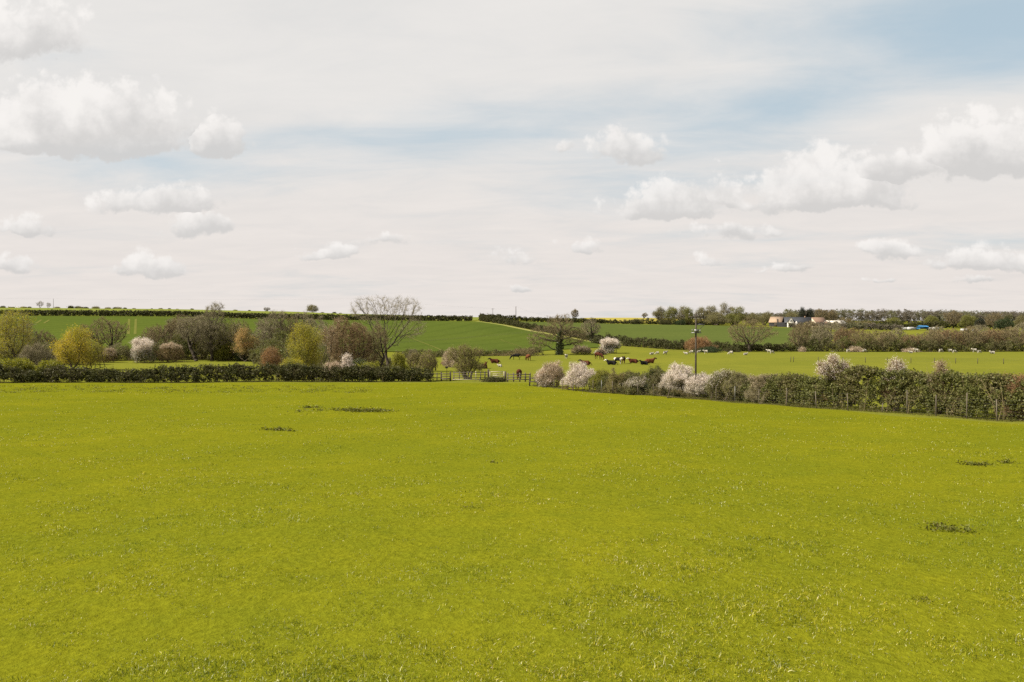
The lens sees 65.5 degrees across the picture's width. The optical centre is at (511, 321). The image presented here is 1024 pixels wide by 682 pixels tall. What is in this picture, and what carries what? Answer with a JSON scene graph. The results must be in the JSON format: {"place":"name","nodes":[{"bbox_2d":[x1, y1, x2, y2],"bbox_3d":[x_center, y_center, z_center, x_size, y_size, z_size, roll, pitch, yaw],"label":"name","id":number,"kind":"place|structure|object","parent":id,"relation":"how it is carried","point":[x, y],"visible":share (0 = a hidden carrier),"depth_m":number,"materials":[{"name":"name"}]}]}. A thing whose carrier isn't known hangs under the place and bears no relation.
{"place":"outdoors","nodes":[
{"label":"outdoors","id":0,"kind":"place"},
{"bbox_2d":[0,308,478,320],"bbox_3d":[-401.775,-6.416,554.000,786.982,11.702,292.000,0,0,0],"label":"field","id":1,"kind":"structure","parent":0,"point":[266,312],"depth_m":510.04,"materials":[{"name":"green plant"}]},
{"bbox_2d":[0,316,599,351],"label":"crop field","id":2,"kind":"structure","parent":0,"point":[438,331],"depth_m":319.07,"materials":[{"name":"green plant"}]},
{"bbox_2d":[0,382,1023,681],"bbox_3d":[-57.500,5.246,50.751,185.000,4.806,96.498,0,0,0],"label":"meadow","id":3,"kind":"structure","parent":0,"point":[600,522],"depth_m":12.89,"materials":[{"name":"green plant"}]},
{"bbox_2d":[287,406,398,412],"bbox_3d":[-9.506,5.035,45.870,6.017,0.443,3.107,0,0,13],"label":"weed patch","id":4,"kind":"object","parent":3,"relation":"on","point":[352,409],"visible":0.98,"depth_m":45.58,"materials":[{"name":"green plant"}]},
{"bbox_2d":[910,519,982,534],"bbox_3d":[7.204,3.416,13.217,0.765,0.222,1.094,0,0,-31],"label":"weed patch","id":5,"kind":"object","parent":3,"relation":"on","point":[952,527],"visible":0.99,"depth_m":13.19,"materials":[{"name":"green plant"}]},
{"bbox_2d":[0,315,1023,423],"bbox_3d":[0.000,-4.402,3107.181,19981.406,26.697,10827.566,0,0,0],"label":"ground","id":6,"kind":"structure","parent":0,"point":[758,363],"depth_m":165.02,"materials":[{"name":"green plant"}]},
{"bbox_2d":[1,356,35,381],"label":"hedge shrub","id":7,"kind":"object","parent":6,"relation":"on","point":[25,364],"visible":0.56,"depth_m":100.82,"materials":[{"name":"green plant"}]},
{"bbox_2d":[0,306,39,359],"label":"spindly tree","id":8,"kind":"object","parent":6,"relation":"on","point":[7,324],"visible":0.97,"depth_m":139.01,"materials":[{"name":"yellow plant"}]},
{"bbox_2d":[4,321,43,356],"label":"bare tree","id":9,"kind":"object","parent":6,"relation":"on","point":[35,335],"visible":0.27,"depth_m":165.38,"materials":[{"name":"grey plant"}]},
{"bbox_2d":[18,341,57,368],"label":"bare bush","id":10,"kind":"object","parent":6,"relation":"on","point":[31,352],"visible":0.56,"depth_m":127.49,"materials":[{"name":"grey plant"}]},
{"bbox_2d":[32,329,57,352],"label":"bare tree","id":11,"kind":"object","parent":6,"relation":"on","point":[45,337],"visible":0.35,"depth_m":167.81,"materials":[{"name":"grey plant"}]},
{"bbox_2d":[32,359,68,380],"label":"hedge shrub","id":12,"kind":"object","parent":6,"relation":"on","point":[45,362],"visible":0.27,"depth_m":100.87,"materials":[{"name":"green plant"}]},
{"bbox_2d":[0,340,101,364],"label":"undergrowth","id":13,"kind":"object","parent":6,"relation":"on","point":[10,354],"visible":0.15,"depth_m":157.36,"materials":[{"name":"green plant"}]},
{"bbox_2d":[48,325,93,370],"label":"golden tree","id":14,"kind":"object","parent":6,"relation":"on","point":[66,353],"visible":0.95,"depth_m":135.09,"materials":[{"name":"yellow plant"}]},
{"bbox_2d":[76,339,109,369],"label":"golden tree","id":15,"kind":"object","parent":6,"relation":"on","point":[97,353],"visible":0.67,"depth_m":139.72,"materials":[{"name":"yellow plant"}]},
{"bbox_2d":[78,316,130,347],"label":"round bare tree","id":16,"kind":"object","parent":6,"relation":"on","point":[107,336],"visible":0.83,"depth_m":185.51,"materials":[{"name":"grey plant"}]},
{"bbox_2d":[99,347,117,362],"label":"blossom bush","id":17,"kind":"object","parent":6,"relation":"on","point":[111,355],"visible":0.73,"depth_m":169.50,"materials":[{"name":"grey plant"}]},
{"bbox_2d":[92,337,157,360],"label":"undergrowth","id":18,"kind":"object","parent":6,"relation":"on","point":[124,355],"visible":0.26,"depth_m":177.32,"materials":[{"name":"green plant"}]},
{"bbox_2d":[129,336,158,362],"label":"blossom bush","id":19,"kind":"object","parent":6,"relation":"on","point":[145,344],"visible":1,"depth_m":167.09,"materials":[{"name":"grey plant"}]},
{"bbox_2d":[145,323,178,345],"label":"bare tree","id":20,"kind":"object","parent":6,"relation":"on","point":[151,330],"visible":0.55,"depth_m":182.77,"materials":[{"name":"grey plant"}]},
{"bbox_2d":[143,342,184,361],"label":"blossom bush","id":21,"kind":"object","parent":6,"relation":"on","point":[174,351],"visible":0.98,"depth_m":170.97,"materials":[{"name":"grey plant"}]},
{"bbox_2d":[163,313,197,356],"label":"bare tree","id":22,"kind":"object","parent":6,"relation":"on","point":[172,324],"visible":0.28,"depth_m":184.82,"materials":[{"name":"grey plant"}]},
{"bbox_2d":[175,314,216,360],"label":"leaning bare tree","id":23,"kind":"object","parent":6,"relation":"on","point":[186,324],"visible":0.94,"depth_m":175.00,"materials":[{"name":"brown plant"}]},
{"bbox_2d":[150,324,256,360],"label":"undergrowth","id":24,"kind":"object","parent":6,"relation":"on","point":[187,350],"visible":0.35,"depth_m":179.34,"materials":[{"name":"plant"}]},
{"bbox_2d":[194,301,229,360],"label":"tall bare tree","id":25,"kind":"object","parent":6,"relation":"on","point":[211,335],"visible":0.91,"depth_m":176.27,"materials":[{"name":"grey plant"}]},
{"bbox_2d":[0,361,433,382],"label":"hedge","id":26,"kind":"object","parent":6,"relation":"on","point":[250,372],"visible":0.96,"depth_m":100.84,"materials":[{"name":"green plant"}]},
{"bbox_2d":[209,339,234,360],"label":"green bush","id":27,"kind":"object","parent":6,"relation":"on","point":[219,354],"visible":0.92,"depth_m":177.09,"materials":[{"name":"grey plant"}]},
{"bbox_2d":[208,317,242,359],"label":"branching bare tree","id":28,"kind":"object","parent":6,"relation":"on","point":[231,332],"visible":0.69,"depth_m":178.12,"materials":[{"name":"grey plant"}]},
{"bbox_2d":[0,309,472,320],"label":"hedge","id":29,"kind":"object","parent":6,"relation":"on","point":[65,312],"visible":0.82,"depth_m":401.22,"materials":[{"name":"green plant"}]},
{"bbox_2d":[230,325,259,361],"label":"peach tree","id":30,"kind":"object","parent":6,"relation":"on","point":[242,341],"visible":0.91,"depth_m":173.28,"materials":[{"name":"orange plant"}]},
{"bbox_2d":[251,326,272,348],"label":"bare tree","id":31,"kind":"object","parent":6,"relation":"on","point":[267,335],"visible":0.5,"depth_m":177.07,"materials":[{"name":"grey plant"}]},
{"bbox_2d":[259,345,285,372],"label":"rusty bush","id":32,"kind":"object","parent":6,"relation":"on","point":[269,355],"visible":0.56,"depth_m":125.49,"materials":[{"name":"brown plant"}]},
{"bbox_2d":[254,310,296,348],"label":"grey bare tree","id":33,"kind":"object","parent":6,"relation":"on","point":[274,323],"visible":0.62,"depth_m":180.96,"materials":[{"name":"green plant"}]},
{"bbox_2d":[268,314,301,343],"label":"bare tree","id":34,"kind":"object","parent":6,"relation":"on","point":[289,323],"visible":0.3,"depth_m":183.45,"materials":[{"name":"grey plant"}]},
{"bbox_2d":[284,320,325,366],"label":"yellow tree","id":35,"kind":"object","parent":6,"relation":"on","point":[303,351],"visible":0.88,"depth_m":117.25,"materials":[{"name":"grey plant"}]},
{"bbox_2d":[289,311,327,343],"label":"grey bare tree","id":36,"kind":"object","parent":6,"relation":"on","point":[306,319],"visible":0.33,"depth_m":185.23,"materials":[{"name":"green plant"}]},
{"bbox_2d":[246,328,393,368],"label":"undergrowth","id":37,"kind":"object","parent":6,"relation":"on","point":[279,345],"visible":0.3,"depth_m":152.82,"materials":[{"name":"green plant"}]},
{"bbox_2d":[316,315,378,363],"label":"brown round tree","id":38,"kind":"object","parent":6,"relation":"on","point":[337,350],"visible":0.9,"depth_m":124.85,"materials":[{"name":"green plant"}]},
{"bbox_2d":[339,352,355,380],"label":"hedge shrub","id":39,"kind":"object","parent":6,"relation":"on","point":[346,359],"visible":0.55,"depth_m":103.38,"materials":[{"name":"grey plant"}]},
{"bbox_2d":[366,321,390,366],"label":"slim bare tree","id":40,"kind":"object","parent":6,"relation":"on","point":[381,333],"visible":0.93,"depth_m":127.75,"materials":[{"name":"grey plant"}]},
{"bbox_2d":[348,295,426,365],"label":"twin stemmed bare tree","id":41,"kind":"object","parent":6,"relation":"on","point":[384,315],"visible":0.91,"depth_m":131.96,"materials":[{"name":"brown plant"}]},
{"bbox_2d":[390,351,409,371],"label":"round green bush","id":42,"kind":"object","parent":6,"relation":"on","point":[399,360],"visible":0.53,"depth_m":111.50,"materials":[{"name":"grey plant"}]},
{"bbox_2d":[406,352,421,367],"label":"bush","id":43,"kind":"object","parent":6,"relation":"on","point":[415,356],"visible":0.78,"depth_m":139.58,"materials":[{"name":"green plant"}]},
{"bbox_2d":[417,348,438,378],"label":"hawthorn","id":44,"kind":"object","parent":6,"relation":"on","point":[424,359],"visible":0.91,"depth_m":104.58,"materials":[{"name":"green plant"}]},
{"bbox_2d":[439,348,459,367],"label":"pale bush","id":45,"kind":"object","parent":6,"relation":"on","point":[446,361],"visible":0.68,"depth_m":149.37,"materials":[{"name":"grey plant"}]},
{"bbox_2d":[444,340,485,378],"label":"ivy tree","id":46,"kind":"object","parent":6,"relation":"on","point":[464,362],"visible":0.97,"depth_m":108.80,"materials":[{"name":"green plant"}]},
{"bbox_2d":[394,346,543,356],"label":"undergrowth","id":47,"kind":"object","parent":6,"relation":"on","point":[440,354],"visible":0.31,"depth_m":202.94,"materials":[{"name":"green plant"}]},
{"bbox_2d":[453,371,486,378],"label":"rail fence","id":48,"kind":"object","parent":6,"relation":"on","point":[475,372],"visible":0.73,"depth_m":106.91,"materials":[{"name":"grey wood"}]},
{"bbox_2d":[474,375,518,381],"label":"bramble heap","id":49,"kind":"object","parent":6,"relation":"on","point":[495,379],"visible":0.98,"depth_m":101.95,"materials":[{"name":"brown plant"}]},
{"bbox_2d":[0,379,1019,421],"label":"verge grass","id":50,"kind":"structure","parent":6,"relation":"on","point":[805,406],"depth_m":62.95,"materials":[{"name":"green plant"}]},
{"bbox_2d":[502,347,539,355],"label":"field scrub","id":51,"kind":"object","parent":6,"relation":"on","point":[526,352],"visible":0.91,"depth_m":204.23,"materials":[{"name":"grey plant"}]},
{"bbox_2d":[479,314,603,339],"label":"hedge","id":52,"kind":"object","parent":6,"relation":"on","point":[499,320],"visible":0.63,"depth_m":377.66,"materials":[{"name":"green plant"}]},
{"bbox_2d":[478,313,604,322],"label":"hedge","id":53,"kind":"object","parent":6,"relation":"on","point":[535,319],"visible":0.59,"depth_m":467.28,"materials":[{"name":"green plant"}]},
{"bbox_2d":[532,360,565,386],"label":"blossom bush","id":54,"kind":"object","parent":6,"relation":"on","point":[550,372],"visible":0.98,"depth_m":86.23,"materials":[{"name":"grey plant"}]},
{"bbox_2d":[527,313,588,354],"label":"ivy clad tree","id":55,"kind":"object","parent":6,"relation":"on","point":[560,338],"visible":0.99,"depth_m":211.36,"materials":[{"name":"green plant"}]},
{"bbox_2d":[559,361,595,390],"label":"blossom bush","id":56,"kind":"object","parent":6,"relation":"on","point":[575,373],"visible":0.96,"depth_m":79.55,"materials":[{"name":"white plant"}]},
{"bbox_2d":[564,343,592,353],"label":"scrub","id":57,"kind":"object","parent":6,"relation":"on","point":[581,350],"visible":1,"depth_m":214.93,"materials":[{"name":"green plant"}]},
{"bbox_2d":[580,317,600,340],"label":"hedgerow tree","id":58,"kind":"object","parent":6,"relation":"on","point":[591,332],"visible":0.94,"depth_m":299.36,"materials":[{"name":"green plant"}]},
{"bbox_2d":[588,369,609,391],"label":"green bush","id":59,"kind":"object","parent":6,"relation":"on","point":[598,374],"visible":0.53,"depth_m":77.17,"materials":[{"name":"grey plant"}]},
{"bbox_2d":[593,336,621,353],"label":"blossom bush","id":60,"kind":"object","parent":6,"relation":"on","point":[609,345],"visible":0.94,"depth_m":220.28,"materials":[{"name":"grey plant"}]},
{"bbox_2d":[591,367,631,393],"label":"brown shrub","id":61,"kind":"object","parent":6,"relation":"on","point":[614,377],"visible":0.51,"depth_m":73.56,"materials":[{"name":"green plant"}]},
{"bbox_2d":[618,376,649,394],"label":"blossom bush","id":62,"kind":"object","parent":6,"relation":"on","point":[627,389],"visible":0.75,"depth_m":70.86,"materials":[{"name":"grey plant"}]},
{"bbox_2d":[604,317,723,324],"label":"hedge","id":63,"kind":"object","parent":6,"relation":"on","point":[647,320],"visible":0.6,"depth_m":480.87,"materials":[{"name":"green plant"}]},
{"bbox_2d":[647,362,693,397],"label":"blossom bush","id":64,"kind":"object","parent":6,"relation":"on","point":[676,375],"visible":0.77,"depth_m":66.78,"materials":[{"name":"grey plant"}]},
{"bbox_2d":[663,306,679,323],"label":"grove tree","id":65,"kind":"object","parent":6,"relation":"on","point":[669,312],"visible":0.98,"depth_m":478.47,"materials":[{"name":"green plant"}]},
{"bbox_2d":[585,367,784,402],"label":"hedge","id":66,"kind":"object","parent":6,"relation":"on","point":[653,378],"visible":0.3,"depth_m":69.64,"materials":[{"name":"green plant"}]},
{"bbox_2d":[682,307,694,324],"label":"grove tree","id":67,"kind":"object","parent":6,"relation":"on","point":[687,318],"visible":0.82,"depth_m":477.55,"materials":[{"name":"green plant"}]},
{"bbox_2d":[667,335,717,350],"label":"brown bush","id":68,"kind":"object","parent":6,"relation":"on","point":[689,345],"visible":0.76,"depth_m":234.47,"materials":[{"name":"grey plant"}]},
{"bbox_2d":[590,332,795,351],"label":"hedge","id":69,"kind":"object","parent":6,"relation":"on","point":[656,343],"visible":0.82,"depth_m":250.52,"materials":[{"name":"green plant"}]},
{"bbox_2d":[669,371,719,397],"bbox_3d":[15.683,5.167,65.071,4.264,2.424,5.026,0,0,-35],"label":"blossom bush","id":70,"kind":"object","parent":6,"relation":"on","point":[690,389],"visible":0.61,"depth_m":64.21,"materials":[{"name":"grey plant"}]},
{"bbox_2d":[693,345,729,352],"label":"evergreen bush","id":71,"kind":"object","parent":6,"relation":"on","point":[711,349],"visible":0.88,"depth_m":227.93,"materials":[{"name":"green plant"}]},
{"bbox_2d":[693,368,733,400],"bbox_3d":[16.449,4.920,62.456,2.878,2.796,3.998,0,0,-39],"label":"ivy shrub","id":72,"kind":"object","parent":6,"relation":"on","point":[716,379],"visible":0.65,"depth_m":61.80,"materials":[{"name":"green plant"}]},
{"bbox_2d":[703,311,731,324],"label":"grove tree","id":73,"kind":"object","parent":6,"relation":"on","point":[713,317],"visible":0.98,"depth_m":478.58,"materials":[{"name":"green plant"}]},
{"bbox_2d":[714,369,750,401],"bbox_3d":[17.523,4.971,60.594,2.839,2.743,3.761,0,0,-42],"label":"brown shrub","id":74,"kind":"object","parent":6,"relation":"on","point":[734,378],"visible":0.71,"depth_m":60.34,"materials":[{"name":"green plant"}]},
{"bbox_2d":[731,306,745,324],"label":"grove tree","id":75,"kind":"object","parent":6,"relation":"on","point":[740,316],"visible":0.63,"depth_m":498.35,"materials":[{"name":"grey plant"}]},
{"bbox_2d":[727,317,777,351],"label":"spreading bare tree","id":76,"kind":"object","parent":6,"relation":"on","point":[743,336],"visible":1,"depth_m":235.19,"materials":[{"name":"brown plant"}]},
{"bbox_2d":[744,371,793,403],"bbox_3d":[19.163,4.850,57.497,4.613,2.628,3.769,0,0,0],"label":"brown shrub","id":77,"kind":"object","parent":6,"relation":"on","point":[757,380],"visible":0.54,"depth_m":57.28,"materials":[{"name":"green plant"}]},
{"bbox_2d":[542,379,1023,420],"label":"wire fence","id":78,"kind":"object","parent":6,"relation":"on","point":[907,405],"visible":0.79,"depth_m":47.74,"materials":[{"name":"grey metal"}]},
{"bbox_2d":[777,316,811,326],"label":"farmhouse","id":79,"kind":"object","parent":6,"relation":"on","point":[787,320],"visible":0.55,"depth_m":477.50,"materials":[{"name":"white stone"}]},
{"bbox_2d":[787,323,810,348],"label":"tree","id":80,"kind":"object","parent":6,"relation":"on","point":[796,330],"visible":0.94,"depth_m":238.96,"materials":[{"name":"green plant"}]},
{"bbox_2d":[797,320,824,346],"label":"tree","id":81,"kind":"object","parent":6,"relation":"on","point":[808,326],"visible":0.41,"depth_m":261.25,"materials":[{"name":"brown plant"}]},
{"bbox_2d":[806,324,833,350],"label":"tree","id":82,"kind":"object","parent":6,"relation":"on","point":[825,333],"visible":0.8,"depth_m":241.41,"materials":[{"name":"green plant"}]},
{"bbox_2d":[817,321,845,344],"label":"tree","id":83,"kind":"object","parent":6,"relation":"on","point":[833,326],"visible":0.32,"depth_m":267.20,"materials":[{"name":"brown plant"}]},
{"bbox_2d":[814,353,857,407],"bbox_3d":[20.684,3.790,50.355,3.191,3.978,1.719,0,0,0],"label":"blossom bush","id":84,"kind":"object","parent":6,"relation":"on","point":[822,368],"visible":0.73,"depth_m":50.29,"materials":[{"name":"grey plant"}]},
{"bbox_2d":[832,327,853,350],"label":"tree","id":85,"kind":"object","parent":6,"relation":"on","point":[839,333],"visible":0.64,"depth_m":245.66,"materials":[{"name":"brown plant"}]},
{"bbox_2d":[788,320,904,329],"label":"hedge","id":86,"kind":"object","parent":6,"relation":"on","point":[860,325],"visible":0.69,"depth_m":451.22,"materials":[{"name":"green plant"}]},
{"bbox_2d":[850,330,875,351],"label":"tree","id":87,"kind":"object","parent":6,"relation":"on","point":[858,339],"visible":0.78,"depth_m":239.12,"materials":[{"name":"brown plant"}]},
{"bbox_2d":[877,330,898,350],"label":"tree","id":88,"kind":"object","parent":6,"relation":"on","point":[879,340],"visible":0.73,"depth_m":239.08,"materials":[{"name":"brown plant"}]},
{"bbox_2d":[758,361,1023,420],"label":"hedge","id":89,"kind":"object","parent":6,"relation":"on","point":[963,385],"visible":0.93,"depth_m":46.17,"materials":[{"name":"green plant"}]},
{"bbox_2d":[876,354,906,410],"bbox_3d":[22.769,3.648,47.454,2.086,3.600,2.015,0,0,0],"label":"blossom bush","id":90,"kind":"object","parent":6,"relation":"on","point":[896,363],"visible":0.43,"depth_m":47.29,"materials":[{"name":"grey plant"}]},
{"bbox_2d":[781,308,1023,322],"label":"distant wood","id":91,"kind":"object","parent":6,"relation":"on","point":[871,315],"visible":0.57,"depth_m":784.00,"materials":[{"name":"green plant"}]},
{"bbox_2d":[785,335,1023,351],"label":"undergrowth","id":92,"kind":"object","parent":6,"relation":"on","point":[947,343],"visible":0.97,"depth_m":237.78,"materials":[{"name":"green plant"}]},
{"bbox_2d":[845,320,1017,327],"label":"hedge","id":93,"kind":"object","parent":6,"relation":"on","point":[934,324],"visible":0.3,"depth_m":501.53,"materials":[{"name":"green plant"}]},
{"bbox_2d":[919,329,943,349],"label":"tree","id":94,"kind":"object","parent":6,"relation":"on","point":[935,335],"visible":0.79,"depth_m":240.00,"materials":[{"name":"brown plant"}]},
{"bbox_2d":[927,357,951,413],"bbox_3d":[23.951,3.688,44.570,1.381,3.469,1.363,0,0,0],"label":"blossom bush","id":95,"kind":"object","parent":6,"relation":"on","point":[940,366],"visible":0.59,"depth_m":44.48,"materials":[{"name":"grey plant"}]},
{"bbox_2d":[935,327,965,345],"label":"tree","id":96,"kind":"object","parent":6,"relation":"on","point":[954,336],"visible":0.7,"depth_m":241.29,"materials":[{"name":"green plant"}]},
{"bbox_2d":[944,310,962,327],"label":"tree","id":97,"kind":"object","parent":6,"relation":"on","point":[957,318],"visible":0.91,"depth_m":499.36,"materials":[{"name":"green plant"}]},
{"bbox_2d":[959,313,978,328],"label":"tree","id":98,"kind":"object","parent":6,"relation":"on","point":[965,320],"visible":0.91,"depth_m":488.29,"materials":[{"name":"green plant"}]},
{"bbox_2d":[958,326,986,350],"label":"tree","id":99,"kind":"object","parent":6,"relation":"on","point":[979,337],"visible":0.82,"depth_m":240.81,"materials":[{"name":"green plant"}]},
{"bbox_2d":[979,328,1004,345],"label":"tree","id":100,"kind":"object","parent":6,"relation":"on","point":[991,333],"visible":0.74,"depth_m":241.84,"materials":[{"name":"brown plant"}]},
{"bbox_2d":[984,312,1003,328],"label":"tree","id":101,"kind":"object","parent":6,"relation":"on","point":[988,322],"visible":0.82,"depth_m":479.65,"materials":[{"name":"green plant"}]},
{"bbox_2d":[994,317,1014,330],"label":"tree","id":102,"kind":"object","parent":6,"relation":"on","point":[1004,323],"visible":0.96,"depth_m":438.37,"materials":[{"name":"green plant"}]},
{"bbox_2d":[998,326,1023,350],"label":"tree","id":103,"kind":"object","parent":6,"relation":"on","point":[1013,331],"visible":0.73,"depth_m":242.13,"materials":[{"name":"brown plant"}]},
{"bbox_2d":[999,371,1023,419],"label":"rusty bush","id":104,"kind":"object","parent":6,"relation":"on","point":[1014,385],"visible":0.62,"depth_m":39.86,"materials":[{"name":"brown plant"}]},
{"bbox_2d":[0,0,1023,320],"label":"sky","id":105,"kind":"structure","parent":0,"point":[542,158],"materials":[{"name":"white"}]},
{"bbox_2d":[520,321,826,349],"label":"crop field","id":106,"kind":"structure","parent":0,"point":[713,333],"depth_m":377.93,"materials":[{"name":"green plant"}]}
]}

